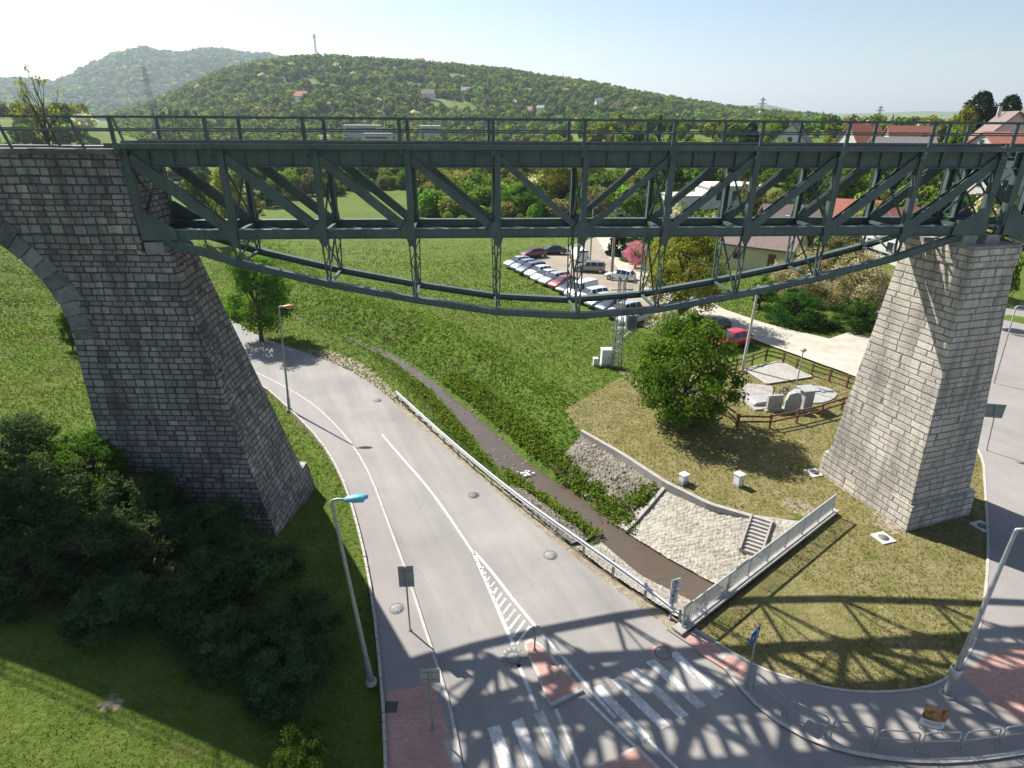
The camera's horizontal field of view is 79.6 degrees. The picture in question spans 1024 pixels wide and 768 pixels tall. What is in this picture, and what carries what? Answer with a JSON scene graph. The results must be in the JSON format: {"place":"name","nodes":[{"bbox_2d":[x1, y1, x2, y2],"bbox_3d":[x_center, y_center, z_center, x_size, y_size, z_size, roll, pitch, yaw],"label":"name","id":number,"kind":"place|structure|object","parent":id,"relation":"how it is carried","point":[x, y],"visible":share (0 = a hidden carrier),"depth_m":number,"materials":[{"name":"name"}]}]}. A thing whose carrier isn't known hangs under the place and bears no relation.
{"place":"outdoors","nodes":[
{"label":"outdoors","id":0,"kind":"place"},
{"bbox_2d":[90,64,213,93],"bbox_3d":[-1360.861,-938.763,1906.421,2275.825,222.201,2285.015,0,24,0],"label":"distant mountain","id":1,"kind":"structure","parent":0,"point":[188,74],"depth_m":1750.78,"materials":[{"name":"green plant"}]},
{"bbox_2d":[0,45,284,120],"bbox_3d":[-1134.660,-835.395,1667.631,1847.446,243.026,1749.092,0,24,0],"label":"mountain forest","id":2,"kind":"object","parent":1,"relation":"on","point":[198,62],"visible":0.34,"depth_m":1704.35,"materials":[{"name":"green plant"}]},
{"bbox_2d":[256,372,462,767],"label":"sidewalk","id":3,"kind":"structure","parent":0,"point":[405,656],"depth_m":25.83,"materials":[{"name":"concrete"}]},
{"bbox_2d":[278,304,294,411],"bbox_3d":[-15.715,-1.679,43.589,1.624,8.154,0.402,-1,24,-3],"label":"street lamp","id":4,"kind":"object","parent":3,"relation":"on","point":[284,361],"visible":0.97,"depth_m":43.42,"materials":[{"name":"metal"}]},
{"bbox_2d":[398,566,414,631],"bbox_3d":[-4.287,8.938,25.275,0.620,3.547,0.165,0,24,0],"label":"road sign","id":5,"kind":"object","parent":3,"relation":"on","point":[406,576],"visible":0.96,"depth_m":24.85,"materials":[{"name":"metal"}]},
{"bbox_2d":[420,669,439,732],"bbox_3d":[-2.766,10.988,21.126,0.660,3.104,0.156,0,24,0],"label":"road sign","id":6,"kind":"object","parent":3,"relation":"on","point":[429,676],"visible":0.98,"depth_m":20.70,"materials":[{"name":"metal"}]},
{"bbox_2d":[154,64,678,140],"bbox_3d":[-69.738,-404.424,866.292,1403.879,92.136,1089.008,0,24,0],"label":"wooded hill","id":7,"kind":"structure","parent":0,"point":[462,103],"depth_m":631.37,"materials":[{"name":"green plant"}]},
{"bbox_2d":[106,52,823,140],"bbox_3d":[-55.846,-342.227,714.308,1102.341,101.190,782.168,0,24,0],"label":"hill woodland","id":8,"kind":"object","parent":7,"relation":"on","point":[502,96],"visible":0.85,"depth_m":632.45,"materials":[{"name":"green plant"}]},
{"bbox_2d":[291,314,721,604],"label":"stream","id":9,"kind":"structure","parent":0,"point":[645,560],"depth_m":37.32,"materials":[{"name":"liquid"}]},
{"bbox_2d":[225,239,662,540],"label":"bank weeds","id":10,"kind":"object","parent":9,"relation":"on","point":[643,494],"visible":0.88,"depth_m":42.56,"materials":[{"name":"green plant"}]},
{"bbox_2d":[0,117,1023,767],"bbox_3d":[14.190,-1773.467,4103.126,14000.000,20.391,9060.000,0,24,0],"label":"ground","id":11,"kind":"structure","parent":0,"point":[802,603],"depth_m":30.63,"materials":[{"name":"green plant"}]},
{"bbox_2d":[0,410,71,488],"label":"bush","id":12,"kind":"object","parent":11,"relation":"on","point":[25,434],"visible":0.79,"depth_m":28.12,"materials":[{"name":"green plant"}]},
{"bbox_2d":[0,531,88,624],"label":"bush","id":13,"kind":"object","parent":11,"relation":"on","point":[13,550],"visible":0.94,"depth_m":22.28,"materials":[{"name":"green plant"}]},
{"bbox_2d":[0,450,122,547],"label":"bush","id":14,"kind":"object","parent":11,"relation":"on","point":[72,491],"visible":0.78,"depth_m":24.92,"materials":[{"name":"green plant"}]},
{"bbox_2d":[51,311,74,349],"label":"bush","id":15,"kind":"object","parent":11,"relation":"on","point":[64,322],"visible":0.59,"depth_m":48.95,"materials":[{"name":"green plant"}]},
{"bbox_2d":[17,502,148,606],"bbox_3d":[-16.986,6.304,24.203,4.673,2.985,4.879,17,29,34],"label":"bush","id":16,"kind":"object","parent":11,"relation":"on","point":[75,542],"visible":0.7,"depth_m":23.78,"materials":[{"name":"green plant"}]},
{"bbox_2d":[34,423,132,493],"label":"bush","id":17,"kind":"object","parent":11,"relation":"on","point":[86,445],"visible":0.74,"depth_m":28.04,"materials":[{"name":"green plant"}]},
{"bbox_2d":[51,570,168,654],"bbox_3d":[-14.636,8.014,22.503,3.657,2.052,3.818,16,28,31],"label":"bush","id":18,"kind":"object","parent":11,"relation":"on","point":[128,592],"visible":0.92,"depth_m":21.97,"materials":[{"name":"green plant"}]},
{"bbox_2d":[77,467,199,549],"bbox_3d":[-16.604,5.287,27.215,4.673,3.171,4.879,11,26,22],"label":"bush","id":19,"kind":"object","parent":11,"relation":"on","point":[148,494],"visible":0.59,"depth_m":26.73,"materials":[{"name":"green plant"}]},
{"bbox_2d":[97,502,213,584],"bbox_3d":[-15.022,6.569,25.733,4.470,2.705,4.667,-12,26,-26],"label":"bush","id":20,"kind":"object","parent":11,"relation":"on","point":[147,547],"visible":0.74,"depth_m":25.14,"materials":[{"name":"green plant"}]},
{"bbox_2d":[0,115,314,535],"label":"stone viaduct","id":21,"kind":"object","parent":11,"relation":"on","point":[173,384],"visible":0.87,"depth_m":26.86,"materials":[{"name":"stone"}]},
{"bbox_2d":[11,59,75,144],"bbox_3d":[-19.580,-11.345,25.730,1.926,4.326,2.019,19,29,36],"label":"bare tree","id":22,"kind":"object","parent":21,"relation":"on","point":[42,124],"visible":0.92,"depth_m":25.51,"materials":[{"name":"green plant"}]},
{"bbox_2d":[126,563,246,651],"bbox_3d":[-12.662,8.249,23.538,4.128,2.399,4.188,4,24,8],"label":"bush","id":23,"kind":"object","parent":11,"relation":"on","point":[187,598],"visible":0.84,"depth_m":22.92,"materials":[{"name":"green plant"}]},
{"bbox_2d":[179,178,218,243],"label":"bush","id":24,"kind":"object","parent":11,"relation":"on","point":[195,192],"visible":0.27,"depth_m":99.27,"materials":[{"name":"green plant"}]},
{"bbox_2d":[159,493,261,569],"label":"bush","id":25,"kind":"object","parent":11,"relation":"on","point":[214,516],"visible":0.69,"depth_m":27.14,"materials":[{"name":"green plant"}]},
{"bbox_2d":[167,527,271,610],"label":"bush","id":26,"kind":"object","parent":11,"relation":"on","point":[200,559],"visible":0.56,"depth_m":24.94,"materials":[{"name":"green plant"}]},
{"bbox_2d":[169,600,275,693],"bbox_3d":[-10.544,9.350,22.616,3.715,2.122,3.769,-19,30,-38],"label":"bush","id":27,"kind":"object","parent":11,"relation":"on","point":[228,652],"visible":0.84,"depth_m":22.10,"materials":[{"name":"green plant"}]},
{"bbox_2d":[207,168,245,218],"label":"bush","id":28,"kind":"object","parent":11,"relation":"on","point":[222,213],"visible":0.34,"depth_m":112.60,"materials":[{"name":"green plant"}]},
{"bbox_2d":[206,531,309,625],"bbox_3d":[-11.018,7.795,25.901,4.816,2.953,4.747,2,24,4],"label":"bush","id":29,"kind":"object","parent":11,"relation":"on","point":[270,561],"visible":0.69,"depth_m":25.57,"materials":[{"name":"green plant"}]},
{"bbox_2d":[220,251,297,341],"bbox_3d":[-23.900,-8.055,57.658,7.360,9.048,7.494,-1,24,-2],"label":"broadleaf tree","id":30,"kind":"object","parent":11,"relation":"on","point":[262,307],"visible":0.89,"depth_m":56.63,"materials":[{"name":"green plant"}]},
{"bbox_2d":[236,637,333,734],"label":"bush","id":31,"kind":"object","parent":11,"relation":"on","point":[260,701],"visible":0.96,"depth_m":21.52,"materials":[{"name":"green plant"}]},
{"bbox_2d":[246,579,349,687],"bbox_3d":[-8.509,9.431,23.969,4.267,2.705,4.455,-7,25,-17],"label":"bush","id":32,"kind":"object","parent":11,"relation":"on","point":[308,602],"visible":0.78,"depth_m":23.57,"materials":[{"name":"green plant"}]},
{"bbox_2d":[268,712,334,767],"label":"sapling","id":33,"kind":"object","parent":11,"relation":"on","point":[297,740],"visible":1,"depth_m":19.70,"materials":[{"name":"green plant"}]},
{"bbox_2d":[330,493,376,687],"bbox_3d":[-5.338,7.572,21.694,1.227,8.529,0.421,-6,24,-15],"label":"street lamp","id":34,"kind":"object","parent":11,"relation":"on","point":[371,680],"visible":1,"depth_m":21.44,"materials":[{"name":"metal"}]},
{"bbox_2d":[342,125,381,138],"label":"flat building","id":35,"kind":"structure","parent":11,"relation":"on","point":[353,134],"depth_m":429.03,"materials":[{"name":"grey paint"}]},
{"bbox_2d":[292,313,548,478],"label":"stream stones","id":36,"kind":"object","parent":11,"relation":"on","point":[526,461],"visible":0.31,"depth_m":50.87,"materials":[{"name":"grey stone"}]},
{"bbox_2d":[0,96,1023,191],"bbox_3d":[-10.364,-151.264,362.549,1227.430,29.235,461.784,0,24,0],"label":"valley woodland","id":37,"kind":"object","parent":11,"relation":"on","point":[70,137],"visible":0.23,"depth_m":225.20,"materials":[{"name":"green plant"}]},
{"bbox_2d":[501,181,540,217],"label":"tree","id":38,"kind":"object","parent":11,"relation":"on","point":[519,189],"visible":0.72,"depth_m":125.66,"materials":[{"name":"green plant"}]},
{"bbox_2d":[396,390,681,622],"bbox_3d":[-1.028,5.668,36.562,0.732,1.200,27.859,-15,28,-32],"label":"guardrail","id":39,"kind":"object","parent":11,"relation":"on","point":[645,587],"visible":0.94,"depth_m":31.97,"materials":[{"name":"metal"}]},
{"bbox_2d":[259,137,830,217],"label":"thicket","id":40,"kind":"object","parent":11,"relation":"on","point":[434,199],"visible":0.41,"depth_m":133.15,"materials":[{"name":"green plant"}]},
{"bbox_2d":[500,485,590,543],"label":"rubble bank","id":41,"kind":"structure","parent":11,"relation":"on","point":[535,500],"depth_m":35.59,"materials":[{"name":"beige stone"}]},
{"bbox_2d":[531,168,580,199],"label":"tree","id":42,"kind":"object","parent":11,"relation":"on","point":[559,177],"visible":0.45,"depth_m":130.63,"materials":[{"name":"green plant"}]},
{"bbox_2d":[551,435,660,523],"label":"rubble bank","id":43,"kind":"structure","parent":11,"relation":"on","point":[588,450],"depth_m":39.50,"materials":[{"name":"grey stone"}]},
{"bbox_2d":[536,237,689,327],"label":"car park","id":44,"kind":"structure","parent":11,"relation":"on","point":[557,262],"depth_m":88.62,"materials":[{"name":"grey asphalt"}]},
{"bbox_2d":[574,260,605,272],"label":"car","id":45,"kind":"object","parent":44,"relation":"on","point":[595,266],"visible":0.81,"depth_m":85.36,"materials":[{"name":"grey paint"}]},
{"bbox_2d":[611,275,637,368],"bbox_3d":[9.417,-5.244,52.323,2.600,8.179,0.900,-3,24,-8],"label":"transformer mast","id":46,"kind":"object","parent":11,"relation":"on","point":[630,323],"visible":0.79,"depth_m":52.17,"materials":[{"name":"metal"}]},
{"bbox_2d":[608,188,644,217],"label":"bush","id":47,"kind":"object","parent":11,"relation":"on","point":[630,202],"visible":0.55,"depth_m":103.29,"materials":[{"name":"green plant"}]},
{"bbox_2d":[621,240,648,267],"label":"cherry tree","id":48,"kind":"object","parent":11,"relation":"on","point":[632,250],"visible":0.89,"depth_m":87.59,"materials":[{"name":"pink plant"}]},
{"bbox_2d":[576,542,698,618],"bbox_3d":[6.470,9.681,30.363,3.902,2.226,8.204,-21,31,-40],"label":"stone pitching","id":49,"kind":"object","parent":11,"relation":"on","point":[658,589],"visible":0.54,"depth_m":30.85,"materials":[{"name":"grey stone"}]},
{"bbox_2d":[644,301,686,339],"bbox_3d":[14.499,-5.715,58.602,3.928,4.660,4.611,13,26,26],"label":"cherry tree","id":50,"kind":"object","parent":11,"relation":"on","point":[651,323],"visible":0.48,"depth_m":58.04,"materials":[{"name":"white plant"}]},
{"bbox_2d":[636,216,731,315],"bbox_3d":[18.325,-11.856,64.543,9.065,11.441,9.543,-18,29,-36],"label":"broadleaf tree","id":51,"kind":"object","parent":11,"relation":"on","point":[675,269],"visible":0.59,"depth_m":63.06,"materials":[{"name":"green plant"}]},
{"bbox_2d":[624,309,752,431],"bbox_3d":[11.850,-0.664,41.777,8.341,8.688,7.652,4,24,8],"label":"broadleaf tree","id":52,"kind":"object","parent":11,"relation":"on","point":[681,406],"visible":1,"depth_m":40.47,"materials":[{"name":"green plant"}]},
{"bbox_2d":[580,430,797,521],"bbox_3d":[9.926,5.928,37.169,15.751,0.600,2.566,20,30,37],"label":"bank coping","id":53,"kind":"object","parent":11,"relation":"on","point":[661,482],"visible":0.78,"depth_m":36.66,"materials":[{"name":"concrete"}]},
{"bbox_2d":[617,490,796,586],"bbox_3d":[11.488,7.799,34.713,6.788,2.262,9.192,-21,32,-40],"label":"stone pitching","id":54,"kind":"object","parent":11,"relation":"on","point":[701,542],"visible":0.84,"depth_m":33.84,"materials":[{"name":"beige stone"}]},
{"bbox_2d":[739,513,772,555],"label":"bank steps","id":55,"kind":"structure","parent":54,"relation":"on","point":[755,535],"depth_m":32.75,"materials":[{"name":"concrete"}]},
{"bbox_2d":[660,181,760,209],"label":"flat roof house","id":56,"kind":"structure","parent":11,"relation":"on","point":[701,189],"depth_m":114.24,"materials":[{"name":"white paint"}]},
{"bbox_2d":[597,237,865,375],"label":"gravel lane","id":57,"kind":"structure","parent":11,"relation":"on","point":[845,357],"depth_m":60.13,"materials":[{"name":"beige gravel"}]},
{"bbox_2d":[830,332,869,346],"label":"gravel verge","id":58,"kind":"structure","parent":57,"relation":"on","point":[860,339],"depth_m":60.81,"materials":[{"name":"beige gravel"}]},
{"bbox_2d":[712,327,752,346],"bbox_3d":[20.872,-4.372,58.637,4.219,1.576,2.290,-12,26,-25],"label":"car","id":59,"kind":"object","parent":11,"relation":"on","point":[739,336],"visible":0.41,"depth_m":58.17,"materials":[{"name":"red paint"}]},
{"bbox_2d":[740,395,766,410],"bbox_3d":[18.927,1.301,46.994,2.125,0.470,2.340,-4,24,-10],"label":"memorial stone","id":60,"kind":"object","parent":11,"relation":"on","point":[756,402],"visible":0.74,"depth_m":46.57,"materials":[{"name":"stone"}]},
{"bbox_2d":[672,508,839,635],"bbox_3d":[12.396,9.893,30.468,14.102,2.775,0.500,-18,29,-35],"label":"headwall","id":61,"kind":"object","parent":11,"relation":"on","point":[714,605],"visible":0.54,"depth_m":28.77,"materials":[{"name":"concrete"}]},
{"bbox_2d":[681,494,836,626],"bbox_3d":[12.410,8.133,29.701,13.462,1.105,0.070,-18,29,-35],"label":"baluster railing","id":62,"kind":"object","parent":61,"relation":"on","point":[801,526],"visible":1,"depth_m":29.06,"materials":[{"name":"grey paint"}]},
{"bbox_2d":[741,383,774,397],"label":"stone terrace","id":63,"kind":"structure","parent":11,"relation":"on","point":[759,389],"depth_m":49.19,"materials":[{"name":"stone"}]},
{"bbox_2d":[748,274,778,306],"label":"bush","id":64,"kind":"object","parent":11,"relation":"on","point":[764,281],"visible":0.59,"depth_m":70.04,"materials":[{"name":"green plant"}]},
{"bbox_2d":[718,215,811,277],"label":"house","id":65,"kind":"structure","parent":11,"relation":"on","point":[762,251],"depth_m":85.18,"materials":[{"name":"white paint"}]},
{"bbox_2d":[764,394,783,411],"bbox_3d":[19.533,1.412,45.711,1.438,1.300,0.450,-3,24,-8],"label":"memorial stone","id":66,"kind":"object","parent":11,"relation":"on","point":[774,403],"visible":1,"depth_m":45.59,"materials":[{"name":"stone"}]},
{"bbox_2d":[563,365,986,689],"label":"dry grass","id":67,"kind":"structure","parent":11,"relation":"on","point":[854,510],"depth_m":33.69,"materials":[{"name":"beige plant"}]},
{"bbox_2d":[743,361,811,384],"bbox_3d":[22.440,-0.969,52.687,4.783,0.240,3.879,-8,25,-18],"label":"concrete pad","id":68,"kind":"object","parent":11,"relation":"on","point":[773,372],"visible":1,"depth_m":52.46,"materials":[{"name":"concrete"}]},
{"bbox_2d":[758,204,821,252],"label":"house","id":69,"kind":"structure","parent":11,"relation":"on","point":[787,209],"depth_m":88.36,"materials":[{"name":"brown tile"}]},
{"bbox_2d":[735,396,848,428],"bbox_3d":[21.460,2.027,44.711,11.903,1.349,1.027,-8,25,-19],"label":"wooden fence","id":70,"kind":"object","parent":11,"relation":"on","point":[771,416],"visible":0.87,"depth_m":43.66,"materials":[{"name":"brown wood"}]},
{"bbox_2d":[771,119,813,142],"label":"house","id":71,"kind":"structure","parent":11,"relation":"on","point":[793,127],"depth_m":134.56,"materials":[{"name":"white paint"}]},
{"bbox_2d":[782,391,802,413],"bbox_3d":[20.885,1.280,45.675,1.375,1.592,0.900,3,24,5],"label":"memorial stone","id":72,"kind":"object","parent":11,"relation":"on","point":[793,401],"visible":0.87,"depth_m":45.48,"materials":[{"name":"stone"}]},
{"bbox_2d":[760,287,833,329],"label":"bush","id":73,"kind":"object","parent":11,"relation":"on","point":[788,303],"visible":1,"depth_m":64.21,"materials":[{"name":"green plant"}]},
{"bbox_2d":[769,246,835,303],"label":"flowering shrub","id":74,"kind":"object","parent":11,"relation":"on","point":[814,288],"visible":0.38,"depth_m":71.78,"materials":[{"name":"white plant"}]},
{"bbox_2d":[779,168,826,202],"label":"tree","id":75,"kind":"object","parent":11,"relation":"on","point":[809,192],"visible":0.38,"depth_m":111.73,"materials":[{"name":"green plant"}]},
{"bbox_2d":[796,384,820,411],"bbox_3d":[22.093,1.064,46.082,1.275,1.680,1.260,-4,24,-10],"label":"memorial stone","id":76,"kind":"object","parent":11,"relation":"on","point":[807,392],"visible":0.84,"depth_m":45.80,"materials":[{"name":"stone"}]},
{"bbox_2d":[765,348,854,387],"bbox_3d":[25.602,-1.152,52.086,0.581,1.360,9.146,-15,28,-31],"label":"wooden fence","id":77,"kind":"object","parent":11,"relation":"on","point":[812,370],"visible":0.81,"depth_m":51.88,"materials":[{"name":"brown wood"}]},
{"bbox_2d":[792,386,836,403],"bbox_3d":[23.791,0.860,48.609,4.389,0.160,2.806,-15,28,-31],"label":"paved circle","id":78,"kind":"object","parent":11,"relation":"on","point":[825,394],"visible":0.55,"depth_m":48.49,"materials":[{"name":"stone"}]},
{"bbox_2d":[816,236,873,286],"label":"shrub","id":79,"kind":"object","parent":11,"relation":"on","point":[832,243],"visible":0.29,"depth_m":74.75,"materials":[{"name":"green plant"}]},
{"bbox_2d":[819,169,871,198],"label":"tree","id":80,"kind":"object","parent":11,"relation":"on","point":[860,185],"visible":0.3,"depth_m":105.12,"materials":[{"name":"green plant"}]},
{"bbox_2d":[822,297,880,335],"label":"bush","id":81,"kind":"object","parent":11,"relation":"on","point":[859,313],"visible":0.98,"depth_m":62.37,"materials":[{"name":"green plant"}]},
{"bbox_2d":[693,168,1018,242],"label":"garden shrubs","id":82,"kind":"object","parent":11,"relation":"on","point":[928,193],"visible":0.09,"depth_m":100.38,"materials":[{"name":"green plant"}]},
{"bbox_2d":[819,243,895,310],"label":"flowering shrub","id":83,"kind":"object","parent":11,"relation":"on","point":[874,286],"visible":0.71,"depth_m":68.02,"materials":[{"name":"white plant"}]},
{"bbox_2d":[834,120,882,142],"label":"house","id":84,"kind":"structure","parent":11,"relation":"on","point":[867,127],"depth_m":144.58,"materials":[{"name":"red tile"}]},
{"bbox_2d":[862,199,923,265],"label":"house","id":85,"kind":"structure","parent":11,"relation":"on","point":[890,245],"depth_m":84.72,"materials":[{"name":"white paint"}]},
{"bbox_2d":[868,137,937,142],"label":"house","id":86,"kind":"structure","parent":11,"relation":"on","point":[901,139],"depth_m":118.23,"materials":[{"name":"grey paint"}]},
{"bbox_2d":[880,124,938,139],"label":"house","id":87,"kind":"structure","parent":11,"relation":"on","point":[904,128],"depth_m":137.69,"materials":[{"name":"red tile"}]},
{"bbox_2d":[818,224,1022,531],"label":"stone pier","id":88,"kind":"structure","parent":11,"relation":"on","point":[901,453],"depth_m":31.22,"materials":[{"name":"stone"}]},
{"bbox_2d":[100,115,1023,318],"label":"railway bridge","id":89,"kind":"structure","parent":88,"relation":"on","point":[240,157],"depth_m":26.34,"materials":[{"name":"paint"}]},
{"bbox_2d":[944,124,1023,251],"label":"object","id":90,"kind":"structure","parent":88,"relation":"on","point":[1008,221],"depth_m":27.84,"materials":[{"name":"paint"}]},
{"bbox_2d":[940,103,978,142],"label":"tree","id":91,"kind":"object","parent":11,"relation":"on","point":[963,115],"visible":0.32,"depth_m":120.50,"materials":[{"name":"green plant"}]},
{"bbox_2d":[937,90,997,142],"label":"conifer tree","id":92,"kind":"object","parent":11,"relation":"on","point":[985,99],"visible":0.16,"depth_m":123.99,"materials":[{"name":"green plant"}]},
{"bbox_2d":[953,131,1023,202],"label":"house","id":93,"kind":"structure","parent":11,"relation":"on","point":[997,140],"depth_m":99.04,"materials":[{"name":"red paint"}]},
{"bbox_2d":[968,106,1023,139],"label":"house","id":94,"kind":"structure","parent":11,"relation":"on","point":[1009,116],"depth_m":109.07,"materials":[{"name":"grey paint"}]},
{"bbox_2d":[983,93,1022,124],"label":"conifer tree","id":95,"kind":"object","parent":11,"relation":"on","point":[1013,102],"visible":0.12,"depth_m":135.31,"materials":[{"name":"green plant"}]},
{"bbox_2d":[1005,237,1023,296],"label":"bush","id":96,"kind":"object","parent":11,"relation":"on","point":[1015,284],"visible":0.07,"depth_m":61.71,"materials":[{"name":"green plant"}]},
{"bbox_2d":[0,0,1023,113],"label":"sky","id":97,"kind":"structure","parent":0,"point":[828,56],"materials":[{"name":"blue"}]},
{"bbox_2d":[232,323,1023,767],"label":"road","id":98,"kind":"structure","parent":0,"point":[490,583],"depth_m":25.80,"materials":[{"name":"grey asphalt"}]},
{"bbox_2d":[501,647,526,667],"bbox_3d":[0.077,11.042,24.757,1.060,0.060,1.060,0,24,0],"label":"manhole cover","id":99,"kind":"object","parent":98,"relation":"on","point":[513,658],"visible":1,"depth_m":24.74,"materials":[{"name":"metal"}]},
{"bbox_2d":[525,639,583,707],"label":"traffic island","id":100,"kind":"structure","parent":98,"relation":"on","point":[558,683],"depth_m":23.79,"materials":[{"name":"brick"}]},
{"bbox_2d":[592,745,659,767],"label":"traffic island","id":101,"kind":"structure","parent":98,"relation":"on","point":[637,756],"depth_m":20.68,"materials":[{"name":"brick"}]},
{"bbox_2d":[651,644,673,662],"bbox_3d":[6.150,10.976,25.019,0.960,0.060,0.960,0,24,0],"label":"manhole cover","id":102,"kind":"object","parent":98,"relation":"on","point":[661,653],"visible":1,"depth_m":24.99,"materials":[{"name":"metal"}]},
{"bbox_2d":[667,307,1023,764],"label":"pavement","id":103,"kind":"structure","parent":0,"point":[988,691],"depth_m":23.64,"materials":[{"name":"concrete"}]},
{"bbox_2d":[918,703,950,731],"bbox_3d":[14.795,11.768,21.565,0.783,1.250,0.187,7,24,15],"label":"poster board","id":104,"kind":"object","parent":103,"relation":"on","point":[933,718],"visible":0.99,"depth_m":21.46,"materials":[{"name":"metal"}]},
{"bbox_2d":[938,528,1023,699],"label":"street lamp","id":105,"kind":"object","parent":103,"relation":"on","point":[955,671],"visible":1,"depth_m":21.91,"materials":[{"name":"metal"}]},
{"bbox_2d":[984,403,1006,450],"bbox_3d":[30.844,2.913,39.816,1.149,3.558,0.156,3,24,6],"label":"road sign","id":106,"kind":"object","parent":103,"relation":"on","point":[993,411],"visible":0.8,"depth_m":39.31,"materials":[{"name":"metal"}]},
{"bbox_2d":[831,108,1023,118],"bbox_3d":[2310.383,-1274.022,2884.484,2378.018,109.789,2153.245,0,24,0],"label":"distant ridge","id":107,"kind":"structure","parent":0,"point":[942,115],"depth_m":2948.36,"materials":[{"name":"green plant"}]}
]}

